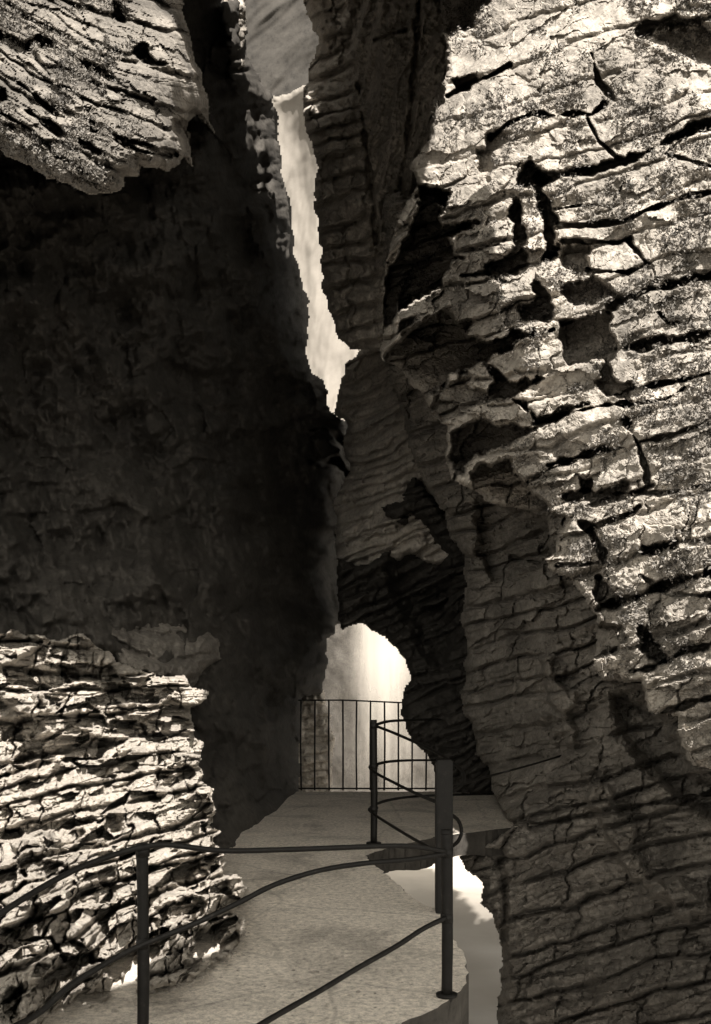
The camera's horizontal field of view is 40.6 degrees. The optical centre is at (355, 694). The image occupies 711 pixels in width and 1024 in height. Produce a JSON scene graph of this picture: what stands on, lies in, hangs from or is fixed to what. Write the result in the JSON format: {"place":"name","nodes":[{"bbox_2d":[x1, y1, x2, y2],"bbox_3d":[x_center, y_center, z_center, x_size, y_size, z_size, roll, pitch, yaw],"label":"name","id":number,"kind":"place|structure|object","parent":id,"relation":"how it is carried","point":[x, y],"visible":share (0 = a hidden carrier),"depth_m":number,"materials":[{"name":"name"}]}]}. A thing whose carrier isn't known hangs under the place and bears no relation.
{"place":"outdoors","nodes":[
{"label":"outdoors","id":0,"kind":"place"},
{"bbox_2d":[0,630,246,1023],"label":"ledges","id":1,"kind":"object","parent":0,"point":[100,751],"visible":0.88,"depth_m":5.82,"materials":[{"name":"stone"}]},
{"bbox_2d":[112,623,220,687],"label":"shaded boulders","id":2,"kind":"object","parent":1,"relation":"on","point":[192,661],"visible":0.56,"depth_m":9.47,"materials":[{"name":"stone"}]},
{"bbox_2d":[0,0,349,854],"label":"wall","id":3,"kind":"structure","parent":0,"point":[172,432],"depth_m":11.54,"materials":[{"name":"grey stone"}]},
{"bbox_2d":[0,0,214,266],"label":"bulge","id":4,"kind":"object","parent":3,"relation":"attached to","point":[170,91],"visible":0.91,"depth_m":5.75,"materials":[{"name":"stone"}]},
{"bbox_2d":[0,0,156,193],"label":"moss","id":5,"kind":"object","parent":4,"relation":"on","point":[65,75],"visible":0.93,"depth_m":5.42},
{"bbox_2d":[224,0,246,49],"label":"sunlit knob","id":6,"kind":"object","parent":3,"relation":"attached to","point":[242,20],"visible":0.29,"depth_m":13.74,"materials":[{"name":"stone"}]},
{"bbox_2d":[297,690,334,791],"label":"cave stones","id":7,"kind":"object","parent":3,"relation":"attached to","point":[307,741],"visible":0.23,"depth_m":16.29,"materials":[{"name":"grey stone"}]},
{"bbox_2d":[245,0,318,96],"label":"cliff","id":8,"kind":"structure","parent":0,"point":[281,37],"depth_m":92.00,"materials":[{"name":"grey stone"}]},
{"bbox_2d":[272,85,358,420],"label":"gorge end cliff","id":9,"kind":"structure","parent":0,"point":[329,354],"depth_m":48.94,"materials":[{"name":"beige stone"}]},
{"bbox_2d":[302,0,445,351],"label":"hanging cliff","id":10,"kind":"structure","parent":0,"point":[376,72],"depth_m":13.27,"materials":[{"name":"grey stone"}]},
{"bbox_2d":[323,623,434,791],"bbox_3d":[0.588,1.505,37.458,10.056,28.254,3.248,0,0,-5],"label":"cave back","id":11,"kind":"object","parent":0,"point":[365,662],"visible":0.09,"depth_m":36.26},
{"bbox_2d":[332,349,448,565],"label":"arch cliff","id":12,"kind":"structure","parent":0,"point":[384,468],"depth_m":14.73,"materials":[{"name":"grey stone"}]},
{"bbox_2d":[337,477,493,792],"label":"cave arch","id":13,"kind":"structure","parent":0,"point":[409,607],"depth_m":14.05,"materials":[{"name":"grey stone"}]},
{"bbox_2d":[298,699,434,789],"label":"barred gate","id":14,"kind":"structure","parent":13,"relation":"attached to","point":[356,788],"depth_m":13.81,"materials":[{"name":"metal"}]},
{"bbox_2d":[385,856,502,1023],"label":"river","id":15,"kind":"structure","parent":0,"point":[476,935],"depth_m":21.83,"materials":[{"name":"liquid"}]},
{"bbox_2d":[383,192,710,1023],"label":"wall","id":16,"kind":"structure","parent":0,"point":[595,898],"depth_m":9.56,"materials":[{"name":"stone"}]},
{"bbox_2d":[380,0,710,768],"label":"overhang","id":17,"kind":"object","parent":16,"relation":"attached to","point":[424,330],"visible":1,"depth_m":7.79,"materials":[{"name":"stone"}]},
{"bbox_2d":[418,0,710,715],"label":"moss","id":18,"kind":"object","parent":17,"relation":"attached to","point":[667,474],"visible":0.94,"depth_m":7.41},
{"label":"walkway footing","id":19,"kind":"structure","parent":0,"visible":0},
{"bbox_2d":[37,791,537,1023],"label":"walkway","id":20,"kind":"structure","parent":19,"relation":"on","point":[354,916],"depth_m":5.31,"materials":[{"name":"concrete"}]},
{"bbox_2d":[211,952,231,959],"bbox_3d":[-0.681,1.321,4.876,0.105,0.038,0.071,0,0,0],"label":"loose stone","id":21,"kind":"object","parent":20,"relation":"on","point":[215,954],"visible":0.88,"depth_m":4.86,"materials":[{"name":"stone"}]},
{"bbox_2d":[0,829,457,1023],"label":"railing","id":22,"kind":"object","parent":20,"relation":"on","point":[444,852],"visible":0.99,"depth_m":3.75,"materials":[{"name":"metal"}]},
{"bbox_2d":[366,718,493,913],"bbox_3d":[0.895,0.792,9.742,1.117,1.137,7.721,0,0,12],"label":"railing","id":23,"kind":"object","parent":20,"relation":"on","point":[443,795],"visible":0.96,"depth_m":6.56,"materials":[{"name":"metal"}]},
{"bbox_2d":[453,755,560,788],"bbox_3d":[1.398,0.636,8.308,0.240,0.103,5.059,0,0,23],"label":"stay cable","id":24,"kind":"object","parent":23,"relation":"attached to","point":[480,778],"visible":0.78,"depth_m":8.13,"materials":[{"name":"metal"}]}
]}

